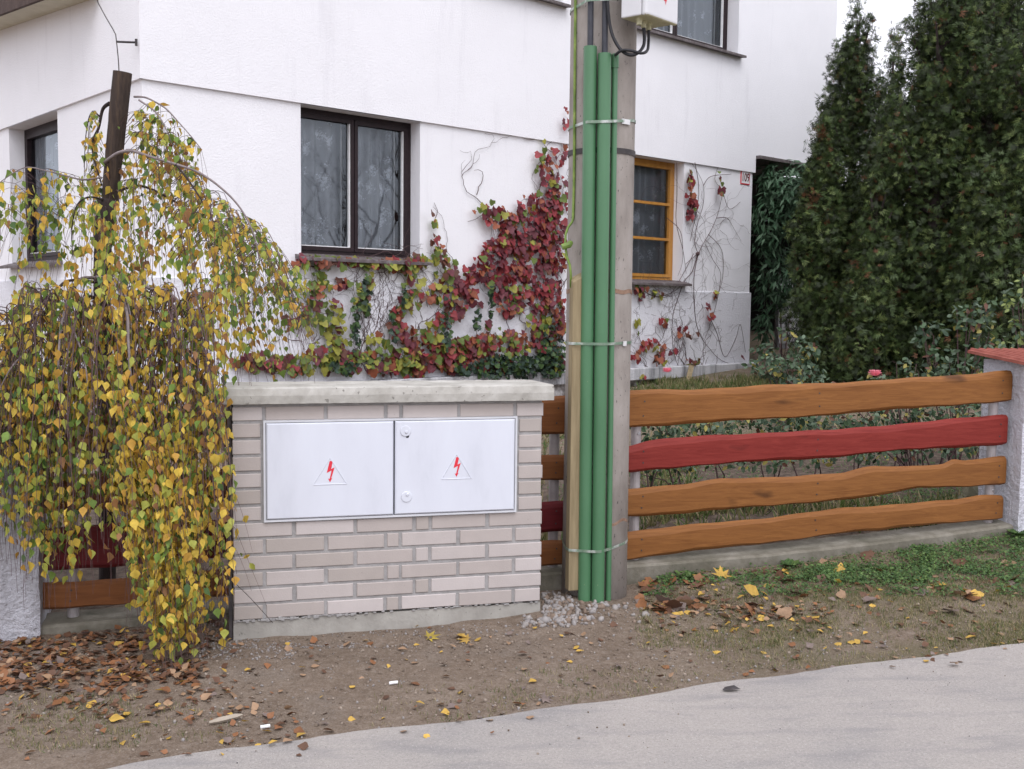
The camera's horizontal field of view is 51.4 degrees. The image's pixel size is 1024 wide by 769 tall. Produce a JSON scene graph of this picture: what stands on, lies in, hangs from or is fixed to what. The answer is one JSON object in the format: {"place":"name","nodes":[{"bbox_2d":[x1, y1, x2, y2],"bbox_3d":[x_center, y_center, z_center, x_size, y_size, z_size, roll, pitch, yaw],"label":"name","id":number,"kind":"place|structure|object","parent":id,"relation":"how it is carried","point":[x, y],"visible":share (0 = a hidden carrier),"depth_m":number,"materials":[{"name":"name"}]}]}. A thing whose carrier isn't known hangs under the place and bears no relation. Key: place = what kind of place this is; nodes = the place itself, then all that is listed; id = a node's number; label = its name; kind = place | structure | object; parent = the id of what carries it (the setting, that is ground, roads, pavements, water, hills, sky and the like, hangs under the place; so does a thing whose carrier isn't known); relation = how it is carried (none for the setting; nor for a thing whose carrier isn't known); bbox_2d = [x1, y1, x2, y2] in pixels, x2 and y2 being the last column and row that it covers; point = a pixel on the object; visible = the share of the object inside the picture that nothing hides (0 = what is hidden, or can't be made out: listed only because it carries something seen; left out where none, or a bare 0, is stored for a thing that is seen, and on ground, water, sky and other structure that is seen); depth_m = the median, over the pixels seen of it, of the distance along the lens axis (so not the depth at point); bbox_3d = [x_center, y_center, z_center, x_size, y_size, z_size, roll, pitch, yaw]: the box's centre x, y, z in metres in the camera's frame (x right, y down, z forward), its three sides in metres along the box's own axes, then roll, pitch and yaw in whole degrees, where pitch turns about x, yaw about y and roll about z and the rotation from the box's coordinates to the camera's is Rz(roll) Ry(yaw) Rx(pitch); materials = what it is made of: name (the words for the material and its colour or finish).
{"place":"outdoors","nodes":[
{"label":"outdoors","id":0,"kind":"place"},
{"bbox_2d":[0,331,1023,768],"bbox_3d":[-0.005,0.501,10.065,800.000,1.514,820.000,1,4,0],"label":"ground","id":1,"kind":"structure","parent":0,"point":[348,671],"depth_m":4.84,"materials":[{"name":"soil"}]},
{"bbox_2d":[0,401,59,640],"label":"gate pillar","id":2,"kind":"structure","parent":1,"relation":"on","point":[19,617],"depth_m":5.17,"materials":[{"name":"paint"}]},
{"bbox_2d":[109,714,124,721],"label":"fallen leaf","id":3,"kind":"object","parent":1,"relation":"on","point":[114,717],"visible":1,"depth_m":4.25,"materials":[{"name":"yellow plant"}]},
{"bbox_2d":[0,619,303,759],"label":"leaf litter","id":4,"kind":"object","parent":1,"relation":"on","point":[7,664],"visible":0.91,"depth_m":4.72,"materials":[{"name":"brown plant"}]},
{"bbox_2d":[0,70,322,668],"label":"weeping birch","id":5,"kind":"object","parent":1,"relation":"on","point":[113,387],"visible":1,"depth_m":4.93,"materials":[{"name":"yellow plant"}]},
{"bbox_2d":[209,714,242,723],"bbox_3d":[-1.136,1.327,4.230,0.133,0.028,0.024,-2,5,-29],"label":"wood chip","id":6,"kind":"object","parent":1,"relation":"on","point":[226,718],"visible":1,"depth_m":4.22,"materials":[{"name":"beige wood"}]},
{"bbox_2d":[260,724,269,728],"bbox_3d":[-0.970,1.345,4.188,0.038,0.016,0.014,-1,4,-15],"label":"cigarette stub","id":7,"kind":"object","parent":1,"relation":"on","point":[265,726],"visible":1,"depth_m":4.18,"materials":[{"name":"white paper"}]},
{"bbox_2d":[225,379,553,640],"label":"meter cabinet wall","id":8,"kind":"structure","parent":1,"relation":"on","point":[374,505],"depth_m":5.29,"materials":[{"name":"beige brick"}]},
{"bbox_2d":[266,421,392,519],"bbox_3d":[-0.886,0.417,5.208,0.615,0.468,0.024,-1,4,-15],"label":"door","id":9,"kind":"structure","parent":8,"relation":"in","point":[314,469],"depth_m":5.20,"materials":[{"name":"grey metal"}]},
{"bbox_2d":[394,419,514,513],"bbox_3d":[-0.284,0.411,5.367,0.615,0.468,0.030,-1,4,-15],"label":"door","id":10,"kind":"structure","parent":8,"relation":"in","point":[440,466],"depth_m":5.36,"materials":[{"name":"grey metal"}]},
{"bbox_2d":[0,0,837,450],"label":"house","id":11,"kind":"structure","parent":1,"relation":"on","point":[330,128],"depth_m":11.86,"materials":[{"name":"white paint"}]},
{"bbox_2d":[0,119,62,268],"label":"window","id":12,"kind":"structure","parent":11,"relation":"in","point":[41,141],"depth_m":12.46,"materials":[{"name":"glass"}]},
{"bbox_2d":[97,0,137,70],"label":"lightning conductor","id":13,"kind":"object","parent":11,"relation":"attached to","point":[136,42],"visible":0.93,"depth_m":9.48,"materials":[{"name":"metal"}]},
{"bbox_2d":[295,107,431,264],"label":"window","id":14,"kind":"structure","parent":11,"relation":"in","point":[356,170],"depth_m":11.43,"materials":[{"name":"brown paint"}]},
{"bbox_2d":[229,106,568,378],"bbox_3d":[-0.686,-1.584,11.909,5.354,3.509,0.240,-3,6,-42],"label":"virginia creeper","id":15,"kind":"object","parent":11,"relation":"attached to","point":[467,347],"visible":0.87,"depth_m":12.05,"materials":[{"name":"red plant"}]},
{"bbox_2d":[329,273,565,379],"bbox_3d":[-0.575,-0.605,12.085,3.618,1.228,0.279,-3,6,-42],"label":"ivy","id":16,"kind":"object","parent":11,"relation":"attached to","point":[539,362],"visible":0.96,"depth_m":12.31,"materials":[{"name":"green plant"}]},
{"bbox_2d":[539,0,570,7],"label":"window","id":17,"kind":"structure","parent":11,"relation":"in","point":[554,2],"depth_m":12.77,"materials":[{"name":"paint"}]},
{"bbox_2d":[632,158,691,285],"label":"window","id":18,"kind":"structure","parent":11,"relation":"in","point":[652,230],"depth_m":14.82,"materials":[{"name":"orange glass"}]},
{"bbox_2d":[637,0,746,57],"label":"window","id":19,"kind":"structure","parent":11,"relation":"in","point":[701,23],"depth_m":15.31,"materials":[{"name":"brown paint"}]},
{"bbox_2d":[631,163,784,379],"bbox_3d":[2.742,-1.572,15.026,4.061,3.298,0.182,-3,6,-42],"label":"virginia creeper","id":20,"kind":"object","parent":11,"relation":"attached to","point":[692,202],"visible":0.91,"depth_m":14.73,"materials":[{"name":"red plant"}]},
{"bbox_2d":[740,171,749,184],"bbox_3d":[3.426,-3.035,15.630,0.220,0.200,0.014,-3,6,-42],"label":"house number plate","id":21,"kind":"object","parent":11,"relation":"attached to","point":[744,178],"visible":1,"depth_m":15.62,"materials":[{"name":"white metal"}]},
{"bbox_2d":[425,631,440,640],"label":"maple leaf","id":22,"kind":"object","parent":1,"relation":"on","point":[430,634],"visible":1,"depth_m":5.24,"materials":[{"name":"yellow plant"}]},
{"bbox_2d":[458,634,469,643],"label":"maple leaf","id":23,"kind":"object","parent":1,"relation":"on","point":[465,639],"visible":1,"depth_m":5.21,"materials":[{"name":"yellow plant"}]},
{"bbox_2d":[0,619,1016,740],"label":"gravel","id":24,"kind":"structure","parent":1,"relation":"on","point":[286,654],"depth_m":5.02,"materials":[{"name":"grey gravel"}]},
{"bbox_2d":[3,601,1014,758],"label":"soil clods","id":25,"kind":"object","parent":1,"relation":"on","point":[380,672],"visible":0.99,"depth_m":4.81,"materials":[{"name":"brown soil"}]},
{"bbox_2d":[52,423,978,609],"bbox_3d":[0.241,0.786,8.094,7.500,0.484,3.720,-1,4,-15],"label":"flower bed","id":26,"kind":"object","parent":1,"relation":"on","point":[120,570],"visible":0.03,"depth_m":8.18,"materials":[{"name":"green plant"}]},
{"bbox_2d":[629,425,685,486],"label":"rose bush","id":27,"kind":"object","parent":26,"relation":"on","point":[657,434],"visible":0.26,"depth_m":7.46,"materials":[{"name":"green plant"}]},
{"bbox_2d":[640,422,716,484],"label":"rose bush","id":28,"kind":"object","parent":26,"relation":"on","point":[694,431],"visible":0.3,"depth_m":7.51,"materials":[{"name":"green plant"}]},
{"bbox_2d":[688,420,759,478],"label":"rose bush","id":29,"kind":"object","parent":26,"relation":"on","point":[731,429],"visible":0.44,"depth_m":7.49,"materials":[{"name":"green plant"}]},
{"bbox_2d":[540,413,977,540],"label":"garden grass","id":30,"kind":"structure","parent":26,"relation":"on","point":[777,508],"depth_m":7.25,"materials":[{"name":"plant"}]},
{"bbox_2d":[541,406,979,508],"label":"garden weeds","id":31,"kind":"object","parent":26,"relation":"on","point":[928,492],"visible":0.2,"depth_m":8.35,"materials":[{"name":"green plant"}]},
{"bbox_2d":[738,417,803,476],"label":"rose bush","id":32,"kind":"object","parent":26,"relation":"on","point":[775,465],"visible":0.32,"depth_m":7.47,"materials":[{"name":"green plant"}]},
{"bbox_2d":[775,415,847,505],"bbox_3d":[2.054,0.493,7.266,0.527,0.784,0.733,1,4,0],"label":"rose bush","id":33,"kind":"object","parent":26,"relation":"on","point":[812,423],"visible":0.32,"depth_m":7.29,"materials":[{"name":"green plant"}]},
{"bbox_2d":[826,410,895,469],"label":"rose bush","id":34,"kind":"object","parent":26,"relation":"on","point":[860,458],"visible":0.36,"depth_m":7.57,"materials":[{"name":"green plant"}]},
{"bbox_2d":[781,357,957,465],"bbox_3d":[2.704,0.260,8.136,1.288,0.945,0.461,2,5,19],"label":"rose bush","id":35,"kind":"object","parent":26,"relation":"on","point":[906,373],"visible":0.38,"depth_m":8.07,"materials":[{"name":"green plant"}]},
{"bbox_2d":[868,370,881,375],"bbox_3d":[2.698,-0.085,7.913,0.108,0.043,0.108,1,4,0],"label":"rose bloom","id":36,"kind":"object","parent":35,"relation":"attached to","point":[875,373],"visible":1,"depth_m":7.89,"materials":[{"name":"pink plant"}]},
{"bbox_2d":[866,408,935,465],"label":"rose bush","id":37,"kind":"object","parent":26,"relation":"on","point":[904,420],"visible":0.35,"depth_m":8.03,"materials":[{"name":"green plant"}]},
{"bbox_2d":[910,404,979,464],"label":"rose bush","id":38,"kind":"object","parent":26,"relation":"on","point":[945,452],"visible":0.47,"depth_m":7.88,"materials":[{"name":"green plant"}]},
{"bbox_2d":[910,297,1008,460],"bbox_3d":[3.523,-0.015,8.386,0.742,1.364,0.472,-1,4,-15],"label":"rose bush","id":39,"kind":"object","parent":26,"relation":"on","point":[936,356],"visible":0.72,"depth_m":8.39,"materials":[{"name":"green plant"}]},
{"bbox_2d":[955,404,980,459],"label":"rose bush","id":40,"kind":"object","parent":26,"relation":"on","point":[977,406],"visible":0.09,"depth_m":8.13,"materials":[{"name":"green plant"}]},
{"bbox_2d":[958,486,977,498],"bbox_3d":[3.170,0.815,7.278,0.268,0.296,0.205,1,4,0],"label":"garden rock","id":41,"kind":"object","parent":26,"relation":"on","point":[969,491],"visible":0.14,"depth_m":7.22,"materials":[{"name":"grey stone"}]},
{"bbox_2d":[992,270,1023,348],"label":"rose bush","id":42,"kind":"object","parent":26,"relation":"on","point":[1015,337],"visible":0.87,"depth_m":7.86,"materials":[{"name":"green plant"}]},
{"bbox_2d":[41,519,1013,634],"bbox_3d":[0.467,1.165,6.097,7.008,0.671,0.219,-1,4,-15],"label":"fence footing","id":43,"kind":"object","parent":1,"relation":"on","point":[654,567],"visible":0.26,"depth_m":6.27,"materials":[{"name":"concrete"}]},
{"bbox_2d":[41,395,564,617],"bbox_3d":[-0.985,0.679,5.668,3.022,1.219,0.094,-1,4,-15],"label":"board fence","id":44,"kind":"object","parent":43,"relation":"on","point":[552,464],"visible":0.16,"depth_m":5.37,"materials":[{"name":"wood"}]},
{"bbox_2d":[627,370,1012,559],"bbox_3d":[1.808,0.549,6.417,2.738,1.259,0.094,-1,4,-15],"label":"board fence","id":45,"kind":"object","parent":43,"relation":"on","point":[669,407],"visible":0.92,"depth_m":6.36,"materials":[{"name":"wood"}]},
{"bbox_2d":[539,692,554,703],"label":"maple leaf","id":46,"kind":"object","parent":1,"relation":"on","point":[545,698],"visible":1,"depth_m":4.47,"materials":[{"name":"brown plant"}]},
{"bbox_2d":[83,563,1022,755],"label":"scattered leaves","id":47,"kind":"object","parent":1,"relation":"on","point":[304,745],"visible":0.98,"depth_m":5.17,"materials":[{"name":"plant"}]},
{"bbox_2d":[521,590,649,627],"bbox_3d":[0.395,1.184,5.537,0.630,0.093,0.548,2,4,18],"label":"gravel heap","id":48,"kind":"object","parent":1,"relation":"on","point":[553,615],"visible":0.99,"depth_m":5.51,"materials":[{"name":"gravel"}]},
{"bbox_2d":[562,0,636,599],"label":"utility pole","id":49,"kind":"object","parent":1,"relation":"on","point":[625,32],"visible":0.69,"depth_m":5.62,"materials":[{"name":"concrete"}]},
{"bbox_2d":[561,0,576,287],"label":"earthing cable","id":50,"kind":"object","parent":49,"relation":"attached to","point":[565,245],"visible":1,"depth_m":5.58,"materials":[{"name":"plastic"}]},
{"bbox_2d":[565,273,581,590],"bbox_3d":[0.332,0.255,5.634,0.062,1.687,0.062,-1,4,-15],"label":"timber post","id":51,"kind":"object","parent":49,"relation":"attached to","point":[572,499],"visible":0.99,"depth_m":5.61,"materials":[{"name":"beige wood"}]},
{"bbox_2d":[578,45,596,601],"bbox_3d":[0.394,-0.225,5.580,0.085,3.028,0.075,1,4,0],"label":"conduit pipe","id":52,"kind":"object","parent":49,"relation":"attached to","point":[587,292],"visible":0.95,"depth_m":5.54,"materials":[{"name":"green paint"}]},
{"bbox_2d":[587,1,593,44],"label":"power cable","id":53,"kind":"object","parent":49,"relation":"attached to","point":[590,26],"visible":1,"depth_m":5.45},
{"bbox_2d":[591,52,611,602],"bbox_3d":[0.465,-0.205,5.567,0.081,2.989,0.069,1,4,0],"label":"conduit pipe","id":54,"kind":"object","parent":49,"relation":"attached to","point":[601,313],"visible":0.96,"depth_m":5.53,"materials":[{"name":"green paint"}]},
{"bbox_2d":[602,1,607,51],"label":"power cable","id":55,"kind":"object","parent":49,"relation":"attached to","point":[604,32],"visible":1,"depth_m":5.44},
{"bbox_2d":[605,53,618,600],"bbox_3d":[0.520,-0.210,5.592,0.051,2.997,0.040,1,4,0],"label":"conduit pipe","id":56,"kind":"object","parent":49,"relation":"attached to","point":[614,63],"visible":0.93,"depth_m":5.57,"materials":[{"name":"green paint"}]},
{"bbox_2d":[621,0,677,30],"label":"junction box","id":57,"kind":"object","parent":49,"relation":"attached to","point":[648,14],"visible":1,"depth_m":5.39,"materials":[{"name":"grey plastic"}]},
{"bbox_2d":[606,0,645,56],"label":"looped cable","id":58,"kind":"object","parent":57,"relation":"hanging from","point":[615,40],"visible":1,"depth_m":5.41,"materials":[{"name":"black rubber"}]},
{"bbox_2d":[614,30,649,55],"bbox_3d":[0.618,-1.705,5.441,0.189,0.246,0.141,1,4,0],"label":"looped cable","id":59,"kind":"object","parent":57,"relation":"attached to","point":[635,51],"visible":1,"depth_m":5.40,"materials":[{"name":"black rubber"}]},
{"bbox_2d":[663,368,671,371],"bbox_3d":[1.255,-0.117,8.614,0.088,0.035,0.088,1,4,0],"label":"rose bloom","id":60,"kind":"object","parent":1,"relation":"on","point":[667,369],"visible":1,"depth_m":8.59,"materials":[{"name":"pink plant"}]},
{"bbox_2d":[672,602,685,613],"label":"fallen leaf","id":61,"kind":"object","parent":1,"relation":"on","point":[683,606],"visible":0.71,"depth_m":5.58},
{"bbox_2d":[674,570,697,577],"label":"weed","id":62,"kind":"object","parent":1,"relation":"on","point":[687,573],"visible":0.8,"depth_m":6.09,"materials":[{"name":"green plant"}]},
{"bbox_2d":[685,364,693,383],"bbox_3d":[2.427,-0.141,14.553,0.070,0.241,0.892,2,4,14],"label":"wooden slat","id":63,"kind":"object","parent":1,"relation":"on","point":[690,370],"visible":0.71,"depth_m":14.63,"materials":[{"name":"beige wood"}]},
{"bbox_2d":[693,573,709,583],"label":"fallen leaf","id":64,"kind":"object","parent":1,"relation":"on","point":[698,576],"visible":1,"depth_m":5.96,"materials":[{"name":"brown plant"}]},
{"bbox_2d":[712,566,730,577],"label":"maple leaf","id":65,"kind":"object","parent":1,"relation":"on","point":[720,572],"visible":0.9,"depth_m":6.04,"materials":[{"name":"yellow plant"}]},
{"bbox_2d":[457,549,1018,636],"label":"vine leaf litter","id":66,"kind":"object","parent":1,"relation":"on","point":[785,611],"visible":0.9,"depth_m":5.69,"materials":[{"name":"brown plant"}]},
{"bbox_2d":[743,584,758,595],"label":"fallen leaf","id":67,"kind":"object","parent":1,"relation":"on","point":[751,589],"visible":1,"depth_m":5.73,"materials":[{"name":"yellow plant"}]},
{"bbox_2d":[749,178,796,330],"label":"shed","id":68,"kind":"structure","parent":1,"relation":"on","point":[753,262],"depth_m":22.70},
{"bbox_2d":[749,159,807,359],"bbox_3d":[4.169,-1.886,16.047,1.203,3.077,1.571,-3,6,-42],"label":"rhododendron","id":69,"kind":"object","parent":1,"relation":"on","point":[787,191],"visible":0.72,"depth_m":16.05,"materials":[{"name":"green plant"}]},
{"bbox_2d":[741,327,827,425],"bbox_3d":[2.680,-0.066,10.520,0.836,1.001,0.589,4,5,34],"label":"rose bush","id":70,"kind":"object","parent":1,"relation":"on","point":[774,374],"visible":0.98,"depth_m":10.48,"materials":[{"name":"green plant"}]},
{"bbox_2d":[774,279,805,348],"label":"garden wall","id":71,"kind":"structure","parent":1,"relation":"on","point":[775,332],"depth_m":18.27,"materials":[{"name":"brick"}]},
{"bbox_2d":[780,558,800,566],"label":"weed","id":72,"kind":"object","parent":1,"relation":"on","point":[788,561],"visible":1,"depth_m":6.25,"materials":[{"name":"green plant"}]},
{"bbox_2d":[782,105,851,382],"bbox_3d":[3.689,-1.503,12.906,0.818,3.772,0.816,3,5,29],"label":"conifer tree","id":73,"kind":"object","parent":1,"relation":"on","point":[818,253],"visible":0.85,"depth_m":12.74,"materials":[{"name":"green plant"}]},
{"bbox_2d":[819,558,836,563],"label":"fallen leaf","id":74,"kind":"object","parent":1,"relation":"on","point":[822,560],"visible":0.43,"depth_m":6.29,"materials":[{"name":"brown plant"}]},
{"bbox_2d":[643,531,1023,598],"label":"clover","id":75,"kind":"object","parent":1,"relation":"on","point":[925,565],"visible":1,"depth_m":6.05,"materials":[{"name":"green plant"}]},
{"bbox_2d":[778,0,905,362],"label":"conifer tree","id":76,"kind":"object","parent":1,"relation":"on","point":[851,123],"visible":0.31,"depth_m":13.85,"materials":[{"name":"green plant"}]},
{"bbox_2d":[802,161,923,382],"bbox_3d":[4.169,-1.078,12.402,1.329,3.024,1.192,-1,4,-17],"label":"conifer tree","id":77,"kind":"object","parent":1,"relation":"on","point":[862,337],"visible":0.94,"depth_m":12.17,"materials":[{"name":"green plant"}]},
{"bbox_2d":[876,20,911,241],"bbox_3d":[5.247,-2.426,14.606,0.946,5.070,1.099,1,4,0],"label":"conifer tree","id":78,"kind":"object","parent":1,"relation":"on","point":[887,80],"visible":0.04,"depth_m":14.49,"materials":[{"name":"green plant"}]},
{"bbox_2d":[844,0,1020,378],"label":"conifer tree","id":79,"kind":"object","parent":1,"relation":"on","point":[929,265],"visible":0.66,"depth_m":12.23,"materials":[{"name":"green plant"}]},
{"bbox_2d":[883,0,1023,371],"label":"conifer tree","id":80,"kind":"object","parent":1,"relation":"on","point":[1014,15],"visible":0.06,"depth_m":13.03,"materials":[{"name":"green plant"}]},
{"bbox_2d":[904,2,1022,275],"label":"conifer tree","id":81,"kind":"object","parent":1,"relation":"on","point":[972,74],"depth_m":15.81,"materials":[{"name":"green plant"}]},
{"bbox_2d":[917,11,1023,374],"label":"conifer tree","id":82,"kind":"object","parent":1,"relation":"on","point":[1010,188],"visible":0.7,"depth_m":11.53,"materials":[{"name":"green plant"}]},
{"bbox_2d":[967,348,1023,535],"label":"gate pillar","id":83,"kind":"structure","parent":1,"relation":"on","point":[1010,491],"depth_m":6.71,"materials":[{"name":"paint"}]},
{"bbox_2d":[1006,529,1023,535],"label":"weed","id":84,"kind":"object","parent":1,"relation":"on","point":[1015,532],"visible":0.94,"depth_m":6.66,"materials":[{"name":"green plant"}]},
{"bbox_2d":[3,548,1023,752],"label":"grass","id":85,"kind":"structure","parent":0,"point":[895,598],"depth_m":5.28,"materials":[{"name":"plant"}]},
{"bbox_2d":[108,643,1023,768],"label":"road","id":86,"kind":"structure","parent":0,"point":[823,719],"depth_m":4.11,"materials":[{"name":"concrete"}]},
{"bbox_2d":[163,648,1021,762],"bbox_3d":[0.362,1.294,4.484,3.942,0.115,1.283,1,4,0],"label":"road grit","id":87,"kind":"object","parent":86,"relation":"on","point":[663,700],"visible":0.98,"depth_m":4.48,"materials":[{"name":"stone"}]},
{"bbox_2d":[723,685,739,689],"bbox_3d":[0.934,1.292,4.531,0.080,0.012,0.042,1,4,0],"label":"dark scrap","id":88,"kind":"object","parent":86,"relation":"on","point":[730,687],"visible":1,"depth_m":4.53,"materials":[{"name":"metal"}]},
{"bbox_2d":[630,371,975,407],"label":"lawn","id":89,"kind":"structure","parent":0,"point":[741,380],"depth_m":13.77,"materials":[{"name":"green plant"}]},
{"bbox_2d":[784,0,1022,181],"label":"sky","id":90,"kind":"structure","parent":0,"point":[886,10],"materials":[{"name":"white"}]}
]}

